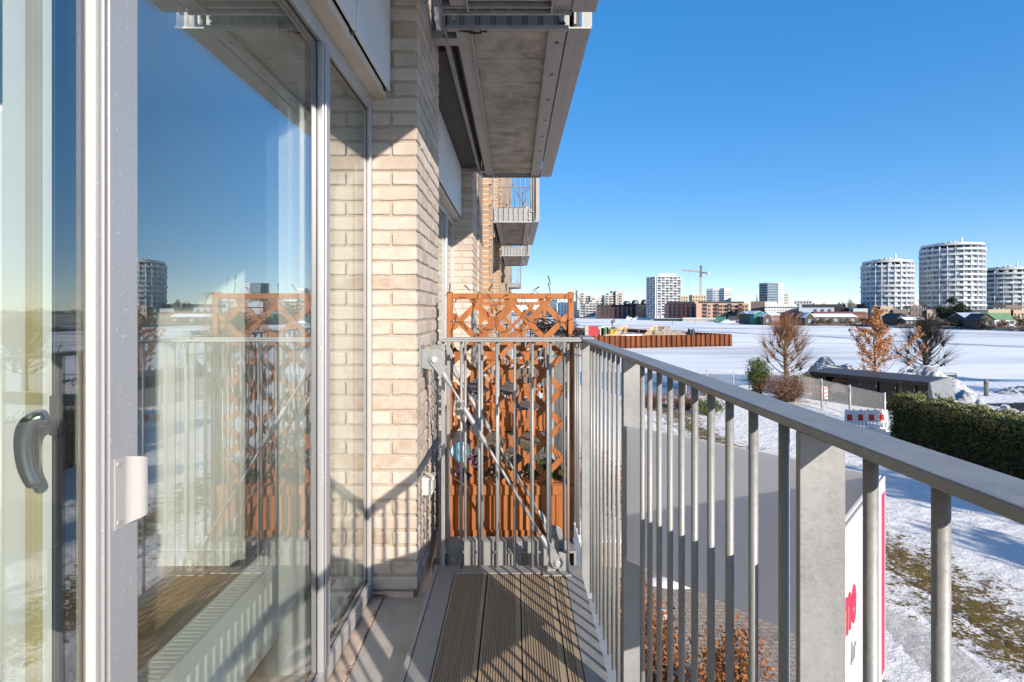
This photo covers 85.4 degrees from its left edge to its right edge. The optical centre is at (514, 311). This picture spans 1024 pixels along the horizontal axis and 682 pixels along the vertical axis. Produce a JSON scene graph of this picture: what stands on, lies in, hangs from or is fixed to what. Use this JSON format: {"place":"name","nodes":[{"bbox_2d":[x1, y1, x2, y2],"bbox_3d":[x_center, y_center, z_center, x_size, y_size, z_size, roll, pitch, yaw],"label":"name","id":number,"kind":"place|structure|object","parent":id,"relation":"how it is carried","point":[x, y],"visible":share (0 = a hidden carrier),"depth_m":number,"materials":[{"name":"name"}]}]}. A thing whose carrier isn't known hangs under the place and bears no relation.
{"place":"outdoors","nodes":[
{"label":"outdoors","id":0,"kind":"place"},
{"bbox_2d":[342,594,388,681],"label":"debris","id":1,"kind":"object","parent":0,"point":[379,595],"visible":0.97,"depth_m":2.37,"materials":[{"name":"brown plant"}]},
{"bbox_2d":[516,348,545,453],"bbox_3d":[0.130,0.761,4.580,0.262,0.901,0.458,0,0,0],"label":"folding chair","id":2,"kind":"object","parent":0,"point":[524,405],"visible":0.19,"depth_m":4.76,"materials":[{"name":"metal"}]},
{"bbox_2d":[512,331,648,336],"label":"site fill","id":3,"kind":"object","parent":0,"point":[617,333],"visible":0.14,"depth_m":161.32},
{"bbox_2d":[588,326,597,335],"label":"site container","id":4,"kind":"object","parent":3,"relation":"on","point":[592,330],"visible":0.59,"depth_m":142.00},
{"bbox_2d":[650,326,678,334],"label":"gravel heap","id":5,"kind":"object","parent":3,"relation":"on","point":[666,330],"visible":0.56,"depth_m":136.79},
{"bbox_2d":[595,566,886,681],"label":"paving","id":6,"kind":"structure","parent":0,"point":[768,631],"depth_m":11.95,"materials":[{"name":"brick"}]},
{"bbox_2d":[602,567,666,649],"bbox_3d":[2.680,6.342,11.964,1.357,1.328,3.231,0,0,0],"label":"beech bush","id":7,"kind":"object","parent":6,"relation":"on","point":[654,600],"visible":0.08,"depth_m":11.77,"materials":[{"name":"brown plant"}]},
{"bbox_2d":[645,599,690,681],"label":"beech bush","id":8,"kind":"object","parent":6,"relation":"on","point":[664,660],"visible":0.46,"depth_m":9.73,"materials":[{"name":"brown plant"}]},
{"bbox_2d":[653,576,690,588],"bbox_3d":[4.001,6.874,14.102,1.916,0.152,0.859,0,0,0],"label":"snow patch","id":9,"kind":"object","parent":6,"relation":"on","point":[664,583],"visible":0.14,"depth_m":13.95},
{"bbox_2d":[673,654,739,681],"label":"beech bush","id":10,"kind":"object","parent":6,"relation":"on","point":[703,674],"visible":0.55,"depth_m":9.12,"materials":[{"name":"brown plant"}]},
{"bbox_2d":[688,613,776,681],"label":"beech bush","id":11,"kind":"object","parent":6,"relation":"on","point":[741,667],"visible":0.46,"depth_m":9.49,"materials":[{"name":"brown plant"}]},
{"bbox_2d":[512,316,1023,395],"bbox_3d":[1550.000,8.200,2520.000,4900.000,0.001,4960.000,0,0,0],"label":"ice","id":12,"kind":"structure","parent":0,"point":[990,355],"depth_m":114.18,"materials":[{"name":"snow"}]},
{"bbox_2d":[574,328,731,348],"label":"sheet pile wall","id":13,"kind":"structure","parent":12,"relation":"in","point":[699,339],"depth_m":127.00,"materials":[{"name":"metal"}]},
{"bbox_2d":[654,318,681,320],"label":"floating jetty","id":14,"kind":"object","parent":12,"relation":"on","point":[667,319],"visible":0.93,"depth_m":487.65,"materials":[{"name":"stone"}]},
{"bbox_2d":[758,313,770,324],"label":"boat shed","id":15,"kind":"object","parent":12,"relation":"on","point":[762,317],"visible":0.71,"depth_m":338.00,"materials":[{"name":"brown wood"}]},
{"bbox_2d":[800,312,814,324],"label":"boat shed","id":16,"kind":"object","parent":12,"relation":"on","point":[807,318],"visible":0.59,"depth_m":325.00,"materials":[{"name":"brown wood"}]},
{"bbox_2d":[512,312,1023,331],"bbox_3d":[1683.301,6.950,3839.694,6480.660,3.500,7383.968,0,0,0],"label":"shore","id":17,"kind":"structure","parent":0,"point":[959,327],"depth_m":267.29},
{"bbox_2d":[558,302,567,316],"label":"white apartments","id":18,"kind":"structure","parent":17,"relation":"on","point":[563,309],"depth_m":780.00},
{"bbox_2d":[583,301,595,316],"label":"stepped apartments","id":19,"kind":"structure","parent":17,"relation":"on","point":[589,309],"depth_m":701.41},
{"bbox_2d":[576,290,623,316],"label":"stepped apartments","id":20,"kind":"structure","parent":17,"relation":"on","point":[614,298],"depth_m":742.10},
{"bbox_2d":[596,305,636,318],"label":"brick terrace","id":21,"kind":"structure","parent":17,"relation":"on","point":[613,311],"depth_m":645.42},
{"bbox_2d":[623,299,645,305],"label":"gabled block","id":22,"kind":"structure","parent":17,"relation":"on","point":[636,302],"depth_m":700.00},
{"bbox_2d":[637,306,645,317],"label":"brick terrace","id":23,"kind":"structure","parent":17,"relation":"on","point":[641,311],"depth_m":625.00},
{"bbox_2d":[646,273,680,318],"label":"white tower","id":24,"kind":"structure","parent":17,"relation":"on","point":[662,289],"depth_m":592.05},
{"bbox_2d":[665,302,695,318],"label":"brick terrace","id":25,"kind":"structure","parent":17,"relation":"on","point":[682,310],"depth_m":511.93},
{"bbox_2d":[682,265,709,294],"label":"tower crane","id":26,"kind":"object","parent":17,"relation":"on","point":[701,272],"visible":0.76,"depth_m":649.16,"materials":[{"name":"metal"}]},
{"bbox_2d":[689,295,705,302],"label":"tan shell","id":27,"kind":"object","parent":17,"relation":"on","point":[695,298],"visible":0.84,"depth_m":637.79},
{"bbox_2d":[683,318,714,320],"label":"concrete quay","id":28,"kind":"structure","parent":17,"relation":"on","point":[696,319],"depth_m":474.10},
{"bbox_2d":[706,288,730,300],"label":"office block","id":29,"kind":"structure","parent":17,"relation":"on","point":[718,294],"depth_m":690.75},
{"bbox_2d":[696,301,748,318],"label":"brick terrace","id":30,"kind":"structure","parent":17,"relation":"on","point":[710,309],"depth_m":501.15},
{"bbox_2d":[739,312,748,323],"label":"boat shed","id":31,"kind":"object","parent":17,"relation":"on","point":[743,318],"visible":0.48,"depth_m":359.78,"materials":[{"name":"grey wood"}]},
{"bbox_2d":[740,311,762,323],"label":"boat shed","id":32,"kind":"object","parent":17,"relation":"on","point":[753,317],"visible":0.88,"depth_m":346.18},
{"bbox_2d":[751,301,764,312],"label":"brown block","id":33,"kind":"structure","parent":17,"relation":"on","point":[757,305],"depth_m":467.86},
{"bbox_2d":[759,283,783,303],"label":"office tower","id":34,"kind":"structure","parent":17,"relation":"on","point":[771,292],"depth_m":632.72,"materials":[{"name":"glass"}]},
{"bbox_2d":[765,302,798,313],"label":"balcony house","id":35,"kind":"structure","parent":17,"relation":"on","point":[775,306],"depth_m":448.03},
{"bbox_2d":[794,298,821,310],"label":"white office","id":36,"kind":"structure","parent":17,"relation":"on","point":[807,301],"depth_m":695.75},
{"bbox_2d":[801,304,848,312],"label":"long hall","id":37,"kind":"structure","parent":17,"relation":"on","point":[810,308],"depth_m":416.89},
{"bbox_2d":[812,314,856,324],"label":"boat house","id":38,"kind":"structure","parent":17,"relation":"on","point":[838,317],"depth_m":328.00,"materials":[{"name":"white wood"}]},
{"bbox_2d":[811,312,868,322],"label":"boat house","id":39,"kind":"structure","parent":17,"relation":"on","point":[862,314],"depth_m":344.82,"materials":[{"name":"red tile"}]},
{"bbox_2d":[853,308,869,319],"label":"house","id":40,"kind":"structure","parent":17,"relation":"on","point":[866,310],"depth_m":369.38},
{"bbox_2d":[730,319,1023,329],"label":"bank scrub","id":41,"kind":"object","parent":17,"relation":"on","point":[1002,327],"visible":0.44,"depth_m":242.28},
{"bbox_2d":[881,306,892,318],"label":"house","id":42,"kind":"structure","parent":17,"relation":"on","point":[888,309],"depth_m":364.45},
{"bbox_2d":[860,254,915,309],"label":"round tower","id":43,"kind":"structure","parent":17,"relation":"on","point":[888,281],"depth_m":392.58,"materials":[{"name":"white concrete"}]},
{"bbox_2d":[881,313,905,324],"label":"boat shed","id":44,"kind":"object","parent":17,"relation":"on","point":[890,318],"visible":0.66,"depth_m":290.20,"materials":[{"name":"grey wood"}]},
{"bbox_2d":[898,317,923,325],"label":"boat shed","id":45,"kind":"object","parent":17,"relation":"on","point":[902,320],"visible":0.54,"depth_m":281.02,"materials":[{"name":"white wood"}]},
{"bbox_2d":[911,306,921,316],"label":"house","id":46,"kind":"structure","parent":17,"relation":"on","point":[914,309],"depth_m":373.49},
{"bbox_2d":[918,237,986,320],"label":"round tower","id":47,"kind":"structure","parent":17,"relation":"on","point":[957,270],"depth_m":385.76,"materials":[{"name":"white concrete"}]},
{"bbox_2d":[931,296,974,321],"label":"pine","id":48,"kind":"object","parent":17,"relation":"on","point":[947,312],"visible":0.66,"depth_m":283.13,"materials":[{"name":"green plant"}]},
{"bbox_2d":[949,313,970,326],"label":"boat shed","id":49,"kind":"object","parent":17,"relation":"on","point":[959,316],"visible":0.22,"depth_m":265.59,"materials":[{"name":"brown wood"}]},
{"bbox_2d":[962,313,995,328],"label":"boat shed","id":50,"kind":"object","parent":17,"relation":"on","point":[975,319],"visible":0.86,"depth_m":249.96,"materials":[{"name":"grey wood"}]},
{"bbox_2d":[978,317,991,327],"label":"scrub bush","id":51,"kind":"object","parent":17,"relation":"on","point":[982,321],"visible":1,"depth_m":245.68,"materials":[{"name":"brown plant"}]},
{"bbox_2d":[988,309,1010,314],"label":"house","id":52,"kind":"structure","parent":17,"relation":"on","point":[999,311],"depth_m":351.50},
{"bbox_2d":[987,313,1014,326],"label":"boat shed","id":53,"kind":"object","parent":17,"relation":"on","point":[998,317],"visible":0.34,"depth_m":252.88,"materials":[{"name":"green metal"}]},
{"bbox_2d":[987,262,1023,309],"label":"round tower","id":54,"kind":"structure","parent":17,"relation":"on","point":[1005,285],"depth_m":404.91,"materials":[{"name":"white concrete"}]},
{"bbox_2d":[512,0,1023,311],"label":"sky","id":55,"kind":"structure","parent":0,"point":[797,144],"materials":[{"name":"blue"}]},
{"bbox_2d":[539,381,1023,681],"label":"ground","id":56,"kind":"structure","parent":0,"point":[987,589],"depth_m":15.71,"materials":[{"name":"snow"}]},
{"bbox_2d":[2,0,511,681],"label":"apartment building","id":57,"kind":"structure","parent":56,"relation":"on","point":[246,244],"depth_m":2.09,"materials":[{"name":"beige brick"}]},
{"bbox_2d":[0,0,1,681],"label":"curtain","id":58,"kind":"object","parent":57,"relation":"hanging from","point":[0,340],"visible":0.03,"depth_m":1.28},
{"bbox_2d":[2,0,147,681],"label":"sliding door","id":59,"kind":"structure","parent":57,"relation":"in","point":[75,479],"depth_m":0.79,"materials":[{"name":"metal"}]},
{"bbox_2d":[138,556,277,681],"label":"radiator","id":60,"kind":"object","parent":57,"relation":"attached to","point":[229,633],"visible":0.94,"depth_m":1.66,"materials":[{"name":"white metal"}]},
{"bbox_2d":[270,0,371,681],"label":"window frame","id":61,"kind":"structure","parent":57,"relation":"in","point":[350,102],"depth_m":2.14,"materials":[{"name":"metal"}]},
{"bbox_2d":[422,472,435,494],"bbox_3d":[-0.408,0.821,2.645,0.056,0.084,0.102,0,0,0],"label":"junction box","id":62,"kind":"object","parent":57,"relation":"attached to","point":[428,483],"visible":1,"depth_m":2.60,"materials":[{"name":"beige plastic"}]},
{"bbox_2d":[438,200,453,459],"bbox_3d":[-0.665,0.150,4.493,0.070,2.195,2.510,0,0,0],"label":"window frame","id":63,"kind":"structure","parent":57,"relation":"in","point":[442,210],"depth_m":4.98,"materials":[{"name":"metal"}]},
{"bbox_2d":[432,8,591,177],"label":"balcony","id":64,"kind":"structure","parent":57,"relation":"attached to","point":[515,77],"depth_m":3.49,"materials":[{"name":"concrete"}]},
{"bbox_2d":[430,324,593,572],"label":"balcony","id":65,"kind":"structure","parent":57,"relation":"attached to","point":[505,544],"depth_m":2.84,"materials":[{"name":"metal"}]},
{"bbox_2d":[467,383,517,462],"bbox_3d":[-0.160,0.860,3.750,0.360,0.699,0.491,0,0,0],"label":"folding table","id":66,"kind":"object","parent":65,"relation":"on","point":[505,388],"visible":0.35,"depth_m":3.67,"materials":[{"name":"metal"}]},
{"bbox_2d":[447,292,573,538],"bbox_3d":[-0.024,0.548,3.091,0.679,1.309,0.309,0,0,0],"label":"trellis planter","id":67,"kind":"object","parent":65,"relation":"on","point":[506,515],"visible":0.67,"depth_m":2.96,"materials":[{"name":"brown wood"}]},
{"bbox_2d":[451,442,470,462],"bbox_3d":[-0.287,0.748,2.948,0.107,0.113,0.026,0,0,0],"label":"cloth lantern","id":68,"kind":"object","parent":67,"relation":"hanging from","point":[455,450],"visible":0.6,"depth_m":2.95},
{"bbox_2d":[453,440,477,478],"bbox_3d":[-0.270,0.833,3.099,0.162,0.224,0.179,0,0,0],"label":"potted plant","id":69,"kind":"object","parent":67,"relation":"on","point":[473,457],"visible":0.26,"depth_m":3.07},
{"bbox_2d":[483,444,507,479],"bbox_3d":[-0.121,0.844,3.102,0.168,0.203,0.185,0,0,0],"label":"potted plant","id":70,"kind":"object","parent":67,"relation":"on","point":[490,470],"visible":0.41,"depth_m":3.08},
{"bbox_2d":[445,276,586,457],"bbox_3d":[0.010,0.295,2.950,0.762,0.972,0.244,0,0,0],"label":"climbing plant","id":71,"kind":"object","parent":67,"relation":"attached to","point":[551,325],"visible":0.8,"depth_m":2.95,"materials":[{"name":"brown plant"}]},
{"bbox_2d":[506,451,529,479],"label":"potted plant","id":72,"kind":"object","parent":67,"relation":"on","point":[526,467],"visible":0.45,"depth_m":3.07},
{"bbox_2d":[534,457,562,479],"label":"potted plant","id":73,"kind":"object","parent":67,"relation":"on","point":[542,462],"visible":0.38,"depth_m":3.08,"materials":[{"name":"green plant"}]},
{"bbox_2d":[479,302,545,430],"bbox_3d":[-0.024,0.548,5.740,0.679,1.309,0.309,0,0,0],"label":"trellis planter","id":74,"kind":"object","parent":65,"relation":"on","point":[506,420],"visible":0.25,"depth_m":5.61,"materials":[{"name":"brown wood"}]},
{"bbox_2d":[509,266,520,288],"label":"balcony","id":75,"kind":"structure","parent":57,"relation":"attached to","point":[517,285],"depth_m":32.28,"materials":[{"name":"metal"}]},
{"bbox_2d":[501,207,529,265],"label":"balcony","id":76,"kind":"structure","parent":57,"relation":"attached to","point":[515,256],"depth_m":14.31,"materials":[{"name":"metal"}]},
{"bbox_2d":[433,0,598,14],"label":"balcony","id":77,"kind":"structure","parent":57,"relation":"attached to","point":[507,7],"depth_m":2.62,"materials":[{"name":"concrete"}]},
{"bbox_2d":[493,178,538,245],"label":"balcony","id":78,"kind":"structure","parent":57,"relation":"attached to","point":[514,226],"depth_m":9.32,"materials":[{"name":"metal"}]},
{"bbox_2d":[493,318,539,397],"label":"balcony","id":79,"kind":"structure","parent":57,"relation":"attached to","point":[509,353],"depth_m":8.96,"materials":[{"name":"metal"}]},
{"bbox_2d":[398,339,1023,681],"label":"balcony","id":80,"kind":"structure","parent":57,"relation":"attached to","point":[514,622],"depth_m":1.32,"materials":[{"name":"metal"}]},
{"bbox_2d":[578,536,620,565],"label":"wall","id":81,"kind":"structure","parent":56,"relation":"on","point":[579,537],"depth_m":15.10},
{"bbox_2d":[580,445,620,520],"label":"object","id":82,"kind":"object","parent":56,"relation":"on","point":[602,482],"visible":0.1,"depth_m":19.15,"materials":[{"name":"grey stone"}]},
{"bbox_2d":[645,387,666,408],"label":"red twig bush","id":83,"kind":"object","parent":56,"relation":"on","point":[654,400],"visible":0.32,"depth_m":39.26,"materials":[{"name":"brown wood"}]},
{"bbox_2d":[665,387,706,409],"bbox_3d":[11.866,6.103,38.982,2.920,1.793,2.801,0,0,-32],"label":"red twig bush","id":84,"kind":"object","parent":56,"relation":"on","point":[687,402],"visible":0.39,"depth_m":38.77,"materials":[{"name":"plant"}]},
{"bbox_2d":[689,395,724,415],"bbox_3d":[12.989,6.281,36.951,2.572,1.626,2.536,0,0,0],"label":"evergreen shrub","id":85,"kind":"object","parent":56,"relation":"on","point":[702,405],"visible":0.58,"depth_m":36.72,"materials":[{"name":"green plant"}]},
{"bbox_2d":[686,370,749,395],"bbox_3d":[16.581,5.800,44.804,5.346,2.200,0.099,0,0,11],"label":"wire fence","id":86,"kind":"object","parent":56,"relation":"on","point":[707,373],"visible":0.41,"depth_m":44.72,"materials":[{"name":"metal"}]},
{"bbox_2d":[627,425,884,681],"bbox_3d":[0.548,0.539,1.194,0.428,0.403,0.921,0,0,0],"label":"estate sign","id":87,"kind":"object","parent":56,"relation":"on","point":[767,537],"visible":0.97,"depth_m":1.36,"materials":[{"name":"white"}]},
{"bbox_2d":[744,356,773,393],"bbox_3d":[19.499,5.194,44.179,2.370,3.420,2.448,0,0,0],"label":"evergreen shrub","id":88,"kind":"object","parent":56,"relation":"on","point":[756,372],"visible":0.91,"depth_m":43.83,"materials":[{"name":"green plant"}]},
{"bbox_2d":[754,368,820,401],"bbox_3d":[20.919,5.689,42.606,5.453,3.267,4.338,0,0,0],"label":"dry hedge","id":89,"kind":"object","parent":56,"relation":"on","point":[787,390],"visible":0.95,"depth_m":42.16,"materials":[{"name":"brown plant"}]},
{"bbox_2d":[752,309,823,379],"bbox_3d":[24.428,3.216,49.640,6.308,7.581,5.846,0,0,-30],"label":"bare tree","id":90,"kind":"object","parent":56,"relation":"on","point":[784,331],"visible":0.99,"depth_m":49.32,"materials":[{"name":"brown plant"}]},
{"bbox_2d":[820,379,822,408],"bbox_3d":[21.750,5.825,39.300,0.150,2.150,0.150,0,0,0],"label":"fence post","id":91,"kind":"object","parent":56,"relation":"on","point":[821,394],"visible":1,"depth_m":39.26,"materials":[{"name":"metal"}]},
{"bbox_2d":[799,375,820,405],"bbox_3d":[21.750,5.760,40.900,0.038,1.878,3.038,0,0,0],"label":"fence panel","id":92,"kind":"object","parent":91,"relation":"attached to","point":[811,389],"visible":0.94,"depth_m":40.64,"materials":[{"name":"metal"}]},
{"bbox_2d":[822,380,848,412],"bbox_3d":[21.750,5.760,37.650,0.038,1.878,3.138,0,0,0],"label":"fence panel","id":93,"kind":"object","parent":91,"relation":"attached to","point":[833,396],"visible":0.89,"depth_m":37.61,"materials":[{"name":"metal"}]},
{"bbox_2d":[795,356,860,392],"bbox_3d":[27.997,5.444,48.601,7.311,3.013,4.913,0,0,0],"label":"snow pile","id":94,"kind":"object","parent":56,"relation":"on","point":[823,362],"visible":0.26,"depth_m":48.33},
{"bbox_2d":[844,409,866,427],"bbox_3d":[19.775,6.284,32.200,1.320,1.272,0.480,0,0,0],"label":"road barrier","id":95,"kind":"object","parent":56,"relation":"on","point":[855,416],"visible":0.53,"depth_m":32.18,"materials":[{"name":"white plastic"}]},
{"bbox_2d":[866,409,887,430],"bbox_3d":[21.020,6.284,32.200,1.270,1.272,0.480,0,0,0],"label":"road barrier","id":96,"kind":"object","parent":56,"relation":"on","point":[876,416],"visible":0.97,"depth_m":32.18,"materials":[{"name":"white plastic"}]},
{"bbox_2d":[810,367,955,408],"bbox_3d":[26.672,5.700,40.601,2.640,2.400,8.758,0,0,-32],"label":"bin shelter","id":97,"kind":"object","parent":56,"relation":"on","point":[888,383],"visible":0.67,"depth_m":39.85,"materials":[{"name":"metal"}]},
{"bbox_2d":[813,375,825,399],"bbox_3d":[23.696,5.875,43.137,0.090,1.930,1.000,0,0,-32],"label":"door","id":98,"kind":"structure","parent":97,"relation":"in","point":[817,396],"depth_m":43.19,"materials":[{"name":"metal"}]},
{"bbox_2d":[829,377,846,392],"bbox_3d":[24.771,5.627,42.365,1.432,1.274,0.877,0,0,45],"label":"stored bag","id":99,"kind":"object","parent":97,"relation":"in","point":[840,381],"visible":0.68,"depth_m":42.17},
{"bbox_2d":[847,379,860,404],"bbox_3d":[25.109,5.875,41.072,0.090,1.930,1.000,0,0,-32],"label":"door","id":100,"kind":"structure","parent":97,"relation":"in","point":[853,382],"depth_m":41.02,"materials":[{"name":"metal"}]},
{"bbox_2d":[861,380,877,406],"bbox_3d":[25.625,5.875,40.097,0.050,1.930,1.100,0,0,-32],"label":"door","id":101,"kind":"structure","parent":97,"relation":"in","point":[868,385],"depth_m":40.05,"materials":[{"name":"metal"}]},
{"bbox_2d":[880,382,896,408],"bbox_3d":[26.331,5.875,39.123,0.090,1.930,1.100,0,0,-32],"label":"door","id":102,"kind":"structure","parent":97,"relation":"in","point":[886,387],"depth_m":39.14,"materials":[{"name":"metal"}]},
{"bbox_2d":[898,384,915,394],"bbox_3d":[26.883,5.875,38.053,0.090,1.930,1.100,0,0,-32],"label":"door","id":103,"kind":"structure","parent":97,"relation":"in","point":[904,387],"depth_m":38.07,"materials":[{"name":"metal"}]},
{"bbox_2d":[883,392,886,426],"bbox_3d":[21.750,5.825,32.600,0.150,2.150,0.150,0,0,0],"label":"fence post","id":104,"kind":"object","parent":56,"relation":"on","point":[884,402],"visible":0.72,"depth_m":32.55,"materials":[{"name":"metal"}]},
{"bbox_2d":[850,387,883,424],"bbox_3d":[21.750,5.760,34.300,0.038,1.878,3.238,0,0,0],"label":"fence panel","id":105,"kind":"object","parent":104,"relation":"attached to","point":[876,401],"visible":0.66,"depth_m":34.38,"materials":[{"name":"metal"}]},
{"bbox_2d":[848,305,928,372],"bbox_3d":[30.596,3.240,45.897,6.114,7.524,7.861,0,0,0],"label":"leafy oak","id":106,"kind":"object","parent":56,"relation":"on","point":[879,328],"visible":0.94,"depth_m":45.21,"materials":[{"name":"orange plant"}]},
{"bbox_2d":[890,308,964,368],"bbox_3d":[37.419,3.141,50.929,6.552,7.731,6.357,0,0,0],"label":"bare tree","id":107,"kind":"object","parent":56,"relation":"on","point":[927,328],"visible":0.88,"depth_m":50.37,"materials":[{"name":"brown plant"}]},
{"bbox_2d":[901,365,977,395],"bbox_3d":[33.799,5.655,45.607,6.899,2.590,6.532,0,0,0],"label":"snow pile","id":108,"kind":"object","parent":56,"relation":"on","point":[927,370],"visible":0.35,"depth_m":44.42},
{"bbox_2d":[886,381,1023,479],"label":"clipped hedge","id":109,"kind":"object","parent":56,"relation":"on","point":[990,438],"visible":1,"depth_m":25.80,"materials":[{"name":"green plant"}]},
{"bbox_2d":[952,385,987,404],"bbox_3d":[31.402,6.054,40.000,3.532,1.791,6.939,0,0,0],"label":"snow pile","id":110,"kind":"object","parent":56,"relation":"on","point":[963,396],"visible":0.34,"depth_m":37.92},
{"bbox_2d":[982,404,1023,415],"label":"snow pile","id":111,"kind":"object","parent":56,"relation":"on","point":[1003,407],"visible":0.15,"depth_m":34.39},
{"bbox_2d":[995,385,1023,395],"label":"snow pile","id":112,"kind":"object","parent":56,"relation":"on","point":[1016,390],"visible":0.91,"depth_m":46.40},
{"bbox_2d":[885,608,994,681],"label":"snow bank","id":113,"kind":"structure","parent":0,"point":[912,637],"depth_m":11.29,"materials":[{"name":"snow"}]},
{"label":"wooden jetty","id":114,"kind":"object","parent":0,"visible":0},
{"bbox_2d":[789,311,803,324],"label":"boat shed","id":115,"kind":"object","parent":114,"relation":"on","point":[800,313],"visible":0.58,"depth_m":330.35,"materials":[{"name":"brown wood"}]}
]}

